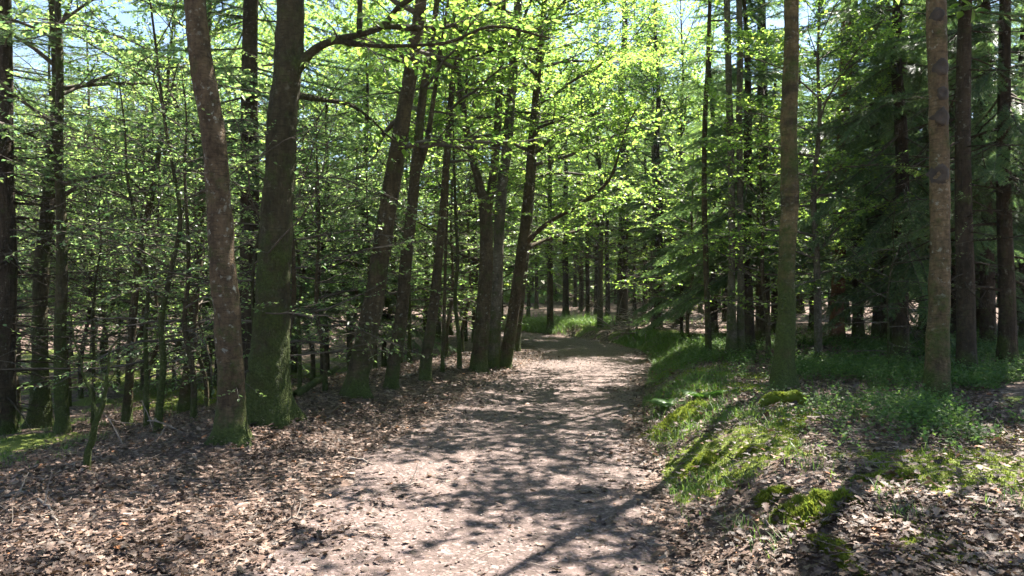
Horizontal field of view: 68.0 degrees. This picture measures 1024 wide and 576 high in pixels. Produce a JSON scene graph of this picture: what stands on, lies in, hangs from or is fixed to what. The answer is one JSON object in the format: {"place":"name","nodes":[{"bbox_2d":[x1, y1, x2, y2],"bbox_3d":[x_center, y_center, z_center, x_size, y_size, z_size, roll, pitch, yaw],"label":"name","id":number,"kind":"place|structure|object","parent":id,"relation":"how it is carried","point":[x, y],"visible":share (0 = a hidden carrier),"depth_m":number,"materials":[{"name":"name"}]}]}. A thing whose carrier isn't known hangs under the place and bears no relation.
{"place":"outdoors","nodes":[
{"label":"outdoors","id":0,"kind":"place"},
{"bbox_2d":[234,327,677,575],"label":"path","id":1,"kind":"structure","parent":0,"point":[589,350],"depth_m":6.23,"materials":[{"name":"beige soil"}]},
{"bbox_2d":[0,292,1023,575],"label":"ground","id":2,"kind":"structure","parent":0,"point":[1012,390],"depth_m":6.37,"materials":[{"name":"brown plant"}]},
{"bbox_2d":[0,0,135,445],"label":"spruce tree","id":3,"kind":"object","parent":2,"relation":"on","point":[10,273],"visible":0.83,"depth_m":12.46,"materials":[{"name":"green plant"}]},
{"bbox_2d":[14,158,159,422],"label":"beech sapling","id":4,"kind":"object","parent":2,"relation":"on","point":[18,414],"visible":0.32,"depth_m":14.04,"materials":[{"name":"green plant"}]},
{"bbox_2d":[0,0,185,434],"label":"oak tree","id":5,"kind":"object","parent":2,"relation":"on","point":[62,422],"visible":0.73,"depth_m":12.35,"materials":[{"name":"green plant"}]},
{"bbox_2d":[69,299,122,470],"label":"bent sapling","id":6,"kind":"object","parent":2,"relation":"on","point":[91,440],"visible":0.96,"depth_m":6.53,"materials":[{"name":"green plant"}]},
{"bbox_2d":[13,0,179,363],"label":"larch tree","id":7,"kind":"object","parent":2,"relation":"on","point":[49,71],"visible":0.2,"depth_m":21.18,"materials":[{"name":"green plant"}]},
{"bbox_2d":[14,110,179,398],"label":"larch tree","id":8,"kind":"object","parent":2,"relation":"on","point":[80,394],"visible":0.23,"depth_m":16.95,"materials":[{"name":"green plant"}]},
{"bbox_2d":[17,106,181,372],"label":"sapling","id":9,"kind":"object","parent":2,"relation":"on","point":[102,310],"visible":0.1,"depth_m":21.82,"materials":[{"name":"green plant"}]},
{"bbox_2d":[0,150,212,423],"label":"beech sapling","id":10,"kind":"object","parent":2,"relation":"on","point":[94,376],"visible":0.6,"depth_m":13.36,"materials":[{"name":"green plant"}]},
{"bbox_2d":[14,83,208,406],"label":"beech sapling","id":11,"kind":"object","parent":2,"relation":"on","point":[84,332],"visible":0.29,"depth_m":15.95,"materials":[{"name":"green plant"}]},
{"bbox_2d":[15,74,207,347],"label":"beech sapling","id":12,"kind":"object","parent":2,"relation":"on","point":[24,237],"visible":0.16,"depth_m":18.29,"materials":[{"name":"green plant"}]},
{"bbox_2d":[0,0,238,428],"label":"oak tree","id":13,"kind":"object","parent":2,"relation":"on","point":[40,395],"visible":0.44,"depth_m":13.20,"materials":[{"name":"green plant"}]},
{"bbox_2d":[15,73,235,372],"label":"beech sapling","id":14,"kind":"object","parent":2,"relation":"on","point":[84,100],"visible":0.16,"depth_m":21.76,"materials":[{"name":"green plant"}]},
{"bbox_2d":[14,93,238,398],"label":"beech sapling","id":15,"kind":"object","parent":2,"relation":"on","point":[141,328],"visible":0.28,"depth_m":16.81,"materials":[{"name":"green plant"}]},
{"bbox_2d":[21,129,239,409],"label":"beech sapling","id":16,"kind":"object","parent":2,"relation":"on","point":[155,300],"visible":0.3,"depth_m":14.95,"materials":[{"name":"green plant"}]},
{"bbox_2d":[0,26,265,426],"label":"beech sapling","id":17,"kind":"object","parent":2,"relation":"on","point":[145,331],"visible":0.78,"depth_m":10.17,"materials":[{"name":"green plant"}]},
{"bbox_2d":[17,0,272,424],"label":"birch tree","id":18,"kind":"object","parent":2,"relation":"on","point":[127,413],"visible":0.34,"depth_m":13.51,"materials":[{"name":"green plant"}]},
{"bbox_2d":[46,33,265,389],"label":"tree","id":19,"kind":"object","parent":2,"relation":"on","point":[141,369],"visible":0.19,"depth_m":17.92,"materials":[{"name":"green plant"}]},
{"bbox_2d":[29,134,304,390],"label":"beech sapling","id":20,"kind":"object","parent":2,"relation":"on","point":[173,376],"visible":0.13,"depth_m":17.92,"materials":[{"name":"green plant"}]},
{"bbox_2d":[0,0,367,432],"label":"birch tree","id":21,"kind":"object","parent":2,"relation":"on","point":[159,408],"visible":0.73,"depth_m":9.14,"materials":[{"name":"green plant"}]},
{"bbox_2d":[5,26,366,422],"bbox_3d":[-4.011,-0.730,9.982,3.952,5.069,4.459,0,-1,-13],"label":"beech sapling","id":22,"kind":"object","parent":2,"relation":"on","point":[193,402],"visible":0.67,"depth_m":9.48,"materials":[{"name":"green plant"}]},
{"bbox_2d":[12,0,377,375],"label":"oak tree","id":23,"kind":"object","parent":2,"relation":"on","point":[78,68],"visible":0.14,"depth_m":19.72,"materials":[{"name":"green plant"}]},
{"bbox_2d":[30,0,364,412],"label":"birch tree","id":24,"kind":"object","parent":2,"relation":"on","point":[184,400],"visible":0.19,"depth_m":15.02,"materials":[{"name":"green plant"}]},
{"bbox_2d":[51,87,381,406],"bbox_3d":[-5.892,-0.519,14.378,5.350,6.082,4.743,0,-1,40],"label":"beech sapling","id":25,"kind":"object","parent":2,"relation":"on","point":[205,388],"visible":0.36,"depth_m":13.93,"materials":[{"name":"green plant"}]},
{"bbox_2d":[184,0,254,447],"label":"beech tree","id":26,"kind":"object","parent":2,"relation":"on","point":[230,424],"visible":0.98,"depth_m":7.80,"materials":[{"name":"brown plant"}]},
{"bbox_2d":[76,77,370,398],"bbox_3d":[-6.900,-1.079,17.547,5.796,7.434,6.539,0,-1,-29],"label":"beech sapling","id":27,"kind":"object","parent":2,"relation":"on","point":[209,369],"visible":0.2,"depth_m":16.86,"materials":[{"name":"green plant"}]},
{"bbox_2d":[56,61,410,401],"bbox_3d":[-2.844,-0.560,8.952,3.512,4.452,4.065,0,-1,-17],"label":"beech sapling","id":28,"kind":"object","parent":2,"relation":"on","point":[253,284],"visible":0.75,"depth_m":8.74,"materials":[{"name":"green plant"}]},
{"bbox_2d":[103,0,396,390],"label":"spruce tree","id":29,"kind":"object","parent":2,"relation":"on","point":[247,16],"visible":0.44,"depth_m":12.95,"materials":[{"name":"green plant"}]},
{"bbox_2d":[108,86,464,388],"bbox_3d":[-3.672,-0.637,12.633,3.951,5.008,4.574,0,-1,31],"label":"beech sapling","id":30,"kind":"object","parent":2,"relation":"on","point":[298,325],"visible":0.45,"depth_m":12.48,"materials":[{"name":"green plant"}]},
{"bbox_2d":[104,39,475,363],"bbox_3d":[-2.718,-1.014,10.423,4.756,5.407,4.216,0,-1,-18],"label":"beech sapling","id":31,"kind":"object","parent":2,"relation":"on","point":[293,260],"visible":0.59,"depth_m":10.31,"materials":[{"name":"green plant"}]},
{"bbox_2d":[150,49,434,380],"bbox_3d":[-5.569,-1.431,19.182,7.134,8.110,6.324,0,-1,1],"label":"beech sapling","id":32,"kind":"object","parent":2,"relation":"on","point":[312,370],"visible":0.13,"depth_m":18.80,"materials":[{"name":"green plant"}]},
{"bbox_2d":[146,59,448,392],"bbox_3d":[-3.230,-0.829,11.649,4.459,5.069,3.952,0,-1,-9],"label":"beech sapling","id":33,"kind":"object","parent":2,"relation":"on","point":[324,355],"visible":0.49,"depth_m":11.46,"materials":[{"name":"green plant"}]},
{"bbox_2d":[234,75,413,374],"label":"spruce tree","id":34,"kind":"object","parent":2,"relation":"on","point":[336,287],"visible":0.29,"depth_m":17.76,"materials":[{"name":"green plant"}]},
{"bbox_2d":[203,89,472,382],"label":"beech sapling","id":35,"kind":"object","parent":2,"relation":"on","point":[321,254],"visible":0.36,"depth_m":13.53,"materials":[{"name":"green plant"}]},
{"bbox_2d":[261,0,479,327],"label":"oak tree","id":36,"kind":"object","parent":2,"relation":"on","point":[351,14],"visible":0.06,"depth_m":33.00,"materials":[{"name":"green plant"}]},
{"bbox_2d":[291,42,456,368],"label":"spruce tree","id":37,"kind":"object","parent":2,"relation":"on","point":[367,88],"visible":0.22,"depth_m":19.86,"materials":[{"name":"green plant"}]},
{"bbox_2d":[290,117,469,369],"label":"beech sapling","id":38,"kind":"object","parent":2,"relation":"on","point":[352,336],"visible":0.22,"depth_m":18.05,"materials":[{"name":"green plant"}]},
{"bbox_2d":[258,82,506,366],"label":"beech sapling","id":39,"kind":"object","parent":2,"relation":"on","point":[383,361],"visible":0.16,"depth_m":19.74,"materials":[{"name":"green plant"}]},
{"bbox_2d":[295,119,495,368],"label":"beech sapling","id":40,"kind":"object","parent":2,"relation":"on","point":[375,364],"visible":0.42,"depth_m":15.94,"materials":[{"name":"green plant"}]},
{"bbox_2d":[304,0,496,270],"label":"ash tree","id":41,"kind":"object","parent":2,"relation":"on","point":[374,11],"visible":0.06,"depth_m":29.43,"materials":[{"name":"green plant"}]},
{"bbox_2d":[308,109,511,362],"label":"young oak","id":42,"kind":"object","parent":2,"relation":"on","point":[393,266],"visible":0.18,"depth_m":19.68,"materials":[{"name":"green plant"}]},
{"bbox_2d":[294,111,528,362],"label":"beech sapling","id":43,"kind":"object","parent":2,"relation":"on","point":[409,325],"visible":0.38,"depth_m":16.93,"materials":[{"name":"green plant"}]},
{"bbox_2d":[320,68,526,344],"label":"young oak","id":44,"kind":"object","parent":2,"relation":"on","point":[427,259],"visible":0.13,"depth_m":22.97,"materials":[{"name":"green plant"}]},
{"bbox_2d":[245,0,616,428],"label":"oak tree","id":45,"kind":"object","parent":2,"relation":"on","point":[269,372],"visible":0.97,"depth_m":8.75,"materials":[{"name":"green plant"}]},
{"bbox_2d":[336,0,527,338],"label":"ash tree","id":46,"kind":"object","parent":2,"relation":"on","point":[438,329],"visible":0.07,"depth_m":25.84,"materials":[{"name":"green plant"}]},
{"bbox_2d":[348,149,535,328],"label":"beech sapling","id":47,"kind":"object","parent":2,"relation":"on","point":[433,254],"visible":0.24,"depth_m":20.10,"materials":[{"name":"green plant"}]},
{"bbox_2d":[363,2,538,372],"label":"birch tree","id":48,"kind":"object","parent":2,"relation":"on","point":[442,365],"visible":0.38,"depth_m":14.12,"materials":[{"name":"green plant"}]},
{"bbox_2d":[331,0,574,389],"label":"oak tree","id":49,"kind":"object","parent":2,"relation":"on","point":[392,373],"visible":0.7,"depth_m":12.15,"materials":[{"name":"brown plant"}]},
{"bbox_2d":[340,0,566,342],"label":"oak tree","id":50,"kind":"object","parent":2,"relation":"on","point":[511,187],"visible":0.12,"depth_m":24.58,"materials":[{"name":"green plant"}]},
{"bbox_2d":[379,32,532,368],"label":"birch tree","id":51,"kind":"object","parent":2,"relation":"on","point":[457,324],"visible":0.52,"depth_m":15.07,"materials":[{"name":"green plant"}]},
{"bbox_2d":[322,0,595,398],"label":"oak tree","id":52,"kind":"object","parent":2,"relation":"on","point":[355,383],"visible":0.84,"depth_m":11.16,"materials":[{"name":"brown plant"}]},
{"bbox_2d":[350,128,574,357],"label":"beech sapling","id":53,"kind":"object","parent":2,"relation":"on","point":[450,307],"visible":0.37,"depth_m":18.07,"materials":[{"name":"green plant"}]},
{"bbox_2d":[17,108,909,311],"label":"woods","id":54,"kind":"object","parent":2,"relation":"on","point":[532,298],"visible":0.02,"depth_m":53.34,"materials":[{"name":"green plant"}]},
{"bbox_2d":[350,127,583,353],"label":"beech sapling","id":55,"kind":"object","parent":2,"relation":"on","point":[467,304],"visible":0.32,"depth_m":20.99,"materials":[{"name":"green plant"}]},
{"bbox_2d":[367,0,589,380],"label":"oak tree","id":56,"kind":"object","parent":2,"relation":"on","point":[425,370],"visible":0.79,"depth_m":13.18,"materials":[{"name":"green plant"}]},
{"bbox_2d":[329,0,635,373],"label":"oak tree","id":57,"kind":"object","parent":2,"relation":"on","point":[479,359],"visible":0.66,"depth_m":15.05,"materials":[{"name":"green plant"}]},
{"bbox_2d":[408,95,592,309],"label":"young oak","id":58,"kind":"object","parent":2,"relation":"on","point":[541,245],"visible":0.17,"depth_m":25.65,"materials":[{"name":"green plant"}]},
{"bbox_2d":[0,310,1023,562],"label":"grass","id":59,"kind":"structure","parent":2,"relation":"on","point":[574,320],"depth_m":10.16,"materials":[{"name":"green plant"}]},
{"bbox_2d":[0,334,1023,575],"bbox_3d":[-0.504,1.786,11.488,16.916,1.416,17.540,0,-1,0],"label":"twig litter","id":60,"kind":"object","parent":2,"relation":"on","point":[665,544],"visible":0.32,"depth_m":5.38,"materials":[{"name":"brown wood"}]},
{"bbox_2d":[440,45,587,296],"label":"ash tree","id":61,"kind":"object","parent":2,"relation":"on","point":[521,171],"visible":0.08,"depth_m":26.42,"materials":[{"name":"green plant"}]},
{"bbox_2d":[415,0,619,369],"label":"oak tree","id":62,"kind":"object","parent":2,"relation":"on","point":[494,340],"visible":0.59,"depth_m":15.86,"materials":[{"name":"green plant"}]},
{"bbox_2d":[352,0,703,368],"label":"oak tree","id":63,"kind":"object","parent":2,"relation":"on","point":[525,239],"visible":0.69,"depth_m":16.22,"materials":[{"name":"green plant"}]},
{"bbox_2d":[441,1,630,329],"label":"oak tree","id":64,"kind":"object","parent":2,"relation":"on","point":[550,320],"visible":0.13,"depth_m":30.87,"materials":[{"name":"green plant"}]},
{"bbox_2d":[463,126,618,316],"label":"young oak","id":65,"kind":"object","parent":2,"relation":"on","point":[527,284],"visible":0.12,"depth_m":36.90,"materials":[{"name":"green plant"}]},
{"bbox_2d":[436,0,661,351],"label":"oak tree","id":66,"kind":"object","parent":2,"relation":"on","point":[517,346],"visible":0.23,"depth_m":21.43,"materials":[{"name":"green plant"}]},
{"bbox_2d":[531,39,594,315],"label":"spruce tree","id":67,"kind":"object","parent":2,"relation":"on","point":[566,298],"visible":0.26,"depth_m":37.87,"materials":[{"name":"green plant"}]},
{"bbox_2d":[139,342,1023,568],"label":"moss","id":68,"kind":"object","parent":2,"relation":"on","point":[936,479],"visible":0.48,"depth_m":5.95,"materials":[{"name":"green plant"}]},
{"bbox_2d":[556,65,616,318],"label":"spruce tree","id":69,"kind":"object","parent":2,"relation":"on","point":[587,271],"visible":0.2,"depth_m":32.98,"materials":[{"name":"green plant"}]},
{"bbox_2d":[518,1,695,327],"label":"ash tree","id":70,"kind":"object","parent":2,"relation":"on","point":[600,270],"visible":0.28,"depth_m":28.66,"materials":[{"name":"green plant"}]},
{"bbox_2d":[556,0,688,325],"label":"spruce tree","id":71,"kind":"object","parent":2,"relation":"on","point":[622,262],"visible":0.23,"depth_m":29.86,"materials":[{"name":"green plant"}]},
{"bbox_2d":[598,0,699,329],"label":"spruce tree","id":72,"kind":"object","parent":2,"relation":"on","point":[658,238],"visible":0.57,"depth_m":24.48,"materials":[{"name":"green plant"}]},
{"bbox_2d":[544,0,755,322],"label":"ash tree","id":73,"kind":"object","parent":2,"relation":"on","point":[632,80],"visible":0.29,"depth_m":26.61,"materials":[{"name":"green plant"}]},
{"bbox_2d":[636,397,712,438],"bbox_3d":[1.941,1.464,8.490,0.975,0.471,0.771,0,-1,-40],"label":"moss cushion","id":74,"kind":"object","parent":2,"relation":"on","point":[682,411],"visible":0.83,"depth_m":8.41,"materials":[{"name":"green plant"}]},
{"bbox_2d":[569,0,780,326],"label":"oak tree","id":75,"kind":"object","parent":2,"relation":"on","point":[695,71],"visible":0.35,"depth_m":25.67,"materials":[{"name":"green plant"}]},
{"bbox_2d":[602,104,756,337],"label":"young oak","id":76,"kind":"object","parent":2,"relation":"on","point":[686,252],"visible":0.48,"depth_m":18.99,"materials":[{"name":"green plant"}]},
{"bbox_2d":[651,211,714,334],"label":"spruce tree","id":77,"kind":"object","parent":2,"relation":"on","point":[682,321],"visible":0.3,"depth_m":20.96,"materials":[{"name":"green plant"}]},
{"bbox_2d":[632,0,772,353],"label":"ash tree","id":78,"kind":"object","parent":2,"relation":"on","point":[708,338],"visible":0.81,"depth_m":15.13,"materials":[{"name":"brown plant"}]},
{"bbox_2d":[632,31,778,333],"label":"spruce tree","id":79,"kind":"object","parent":2,"relation":"on","point":[715,71],"visible":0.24,"depth_m":22.08,"materials":[{"name":"green plant"}]},
{"bbox_2d":[723,0,738,358],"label":"ash tree","id":80,"kind":"object","parent":2,"relation":"on","point":[731,340],"visible":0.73,"depth_m":14.36,"materials":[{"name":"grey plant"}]},
{"bbox_2d":[631,0,853,350],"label":"spruce tree","id":81,"kind":"object","parent":2,"relation":"on","point":[721,282],"visible":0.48,"depth_m":15.89,"materials":[{"name":"green plant"}]},
{"bbox_2d":[626,73,893,358],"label":"young oak","id":82,"kind":"object","parent":2,"relation":"on","point":[764,301],"visible":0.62,"depth_m":13.95,"materials":[{"name":"green plant"}]},
{"bbox_2d":[668,0,861,345],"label":"spruce tree","id":83,"kind":"object","parent":2,"relation":"on","point":[760,330],"visible":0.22,"depth_m":17.42,"materials":[{"name":"green plant"}]},
{"bbox_2d":[736,0,816,357],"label":"ash tree","id":84,"kind":"object","parent":2,"relation":"on","point":[740,321],"visible":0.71,"depth_m":14.42,"materials":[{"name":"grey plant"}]},
{"bbox_2d":[665,0,957,357],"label":"spruce tree","id":85,"kind":"object","parent":2,"relation":"on","point":[814,193],"visible":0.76,"depth_m":12.55,"materials":[{"name":"green plant"}]},
{"bbox_2d":[758,486,865,534],"bbox_3d":[1.790,1.336,4.523,0.649,0.306,0.461,0,-1,26],"label":"moss cushion","id":86,"kind":"object","parent":2,"relation":"on","point":[811,505],"visible":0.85,"depth_m":4.49,"materials":[{"name":"green plant"}]},
{"bbox_2d":[801,531,870,575],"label":"moss cushion","id":87,"kind":"object","parent":2,"relation":"on","point":[844,557],"visible":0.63,"depth_m":3.97,"materials":[{"name":"green plant"}]},
{"bbox_2d":[828,0,855,340],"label":"pine tree","id":88,"kind":"object","parent":2,"relation":"on","point":[840,331],"visible":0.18,"depth_m":17.44,"materials":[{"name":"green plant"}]},
{"bbox_2d":[670,323,1023,458],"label":"bilberry","id":89,"kind":"object","parent":2,"relation":"on","point":[990,373],"visible":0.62,"depth_m":9.78,"materials":[{"name":"green plant"}]},
{"bbox_2d":[709,0,986,391],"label":"sycamore tree","id":90,"kind":"object","parent":2,"relation":"on","point":[783,373],"visible":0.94,"depth_m":9.63,"materials":[{"name":"brown plant"}]},
{"bbox_2d":[799,0,915,336],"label":"spruce tree","id":91,"kind":"object","parent":2,"relation":"on","point":[858,329],"visible":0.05,"depth_m":18.43,"materials":[{"name":"green plant"}]},
{"bbox_2d":[795,1,925,335],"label":"spruce tree","id":92,"kind":"object","parent":2,"relation":"on","point":[875,330],"visible":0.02,"depth_m":18.59,"materials":[{"name":"green plant"}]},
{"bbox_2d":[777,0,979,342],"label":"spruce tree","id":93,"kind":"object","parent":2,"relation":"on","point":[831,190],"visible":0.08,"depth_m":17.00,"materials":[{"name":"green plant"}]},
{"bbox_2d":[767,0,1023,361],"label":"spruce tree","id":94,"kind":"object","parent":2,"relation":"on","point":[899,291],"visible":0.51,"depth_m":12.67,"materials":[{"name":"green plant"}]},
{"bbox_2d":[806,179,1000,364],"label":"beech sapling","id":95,"kind":"object","parent":2,"relation":"on","point":[887,314],"visible":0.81,"depth_m":10.93,"materials":[{"name":"green plant"}]},
{"bbox_2d":[808,0,1023,344],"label":"spruce tree","id":96,"kind":"object","parent":2,"relation":"on","point":[871,284],"visible":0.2,"depth_m":15.26,"materials":[{"name":"green plant"}]},
{"bbox_2d":[838,0,1023,374],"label":"spruce tree","id":97,"kind":"object","parent":2,"relation":"on","point":[965,329],"visible":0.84,"depth_m":10.32,"materials":[{"name":"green plant"}]},
{"bbox_2d":[923,0,952,406],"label":"sycamore tree","id":98,"kind":"object","parent":2,"relation":"on","point":[937,366],"visible":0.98,"depth_m":8.23,"materials":[{"name":"brown plant"}]},
{"bbox_2d":[864,0,1023,365],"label":"spruce tree","id":99,"kind":"object","parent":2,"relation":"on","point":[996,164],"visible":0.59,"depth_m":11.40,"materials":[{"name":"green plant"}]},
{"bbox_2d":[909,0,1023,346],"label":"spruce tree","id":100,"kind":"object","parent":2,"relation":"on","point":[987,328],"visible":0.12,"depth_m":14.89,"materials":[{"name":"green plant"}]},
{"bbox_2d":[921,1,1023,335],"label":"spruce tree","id":101,"kind":"object","parent":2,"relation":"on","point":[1018,302],"visible":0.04,"depth_m":17.52,"materials":[{"name":"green plant"}]},
{"bbox_2d":[950,4,1023,338],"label":"spruce tree","id":102,"kind":"object","parent":2,"relation":"on","point":[1020,229],"visible":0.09,"depth_m":16.92,"materials":[{"name":"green plant"}]},
{"bbox_2d":[12,0,1020,291],"label":"sky","id":103,"kind":"structure","parent":0,"point":[126,19],"materials":[{"name":"white"}]},
{"bbox_2d":[579,292,724,340],"bbox_3d":[5.031,0.967,25.773,5.090,1.637,5.795,0,-1,-24],"label":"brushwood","id":104,"kind":"object","parent":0,"point":[623,326],"visible":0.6,"depth_m":25.48,"materials":[{"name":"green plant"}]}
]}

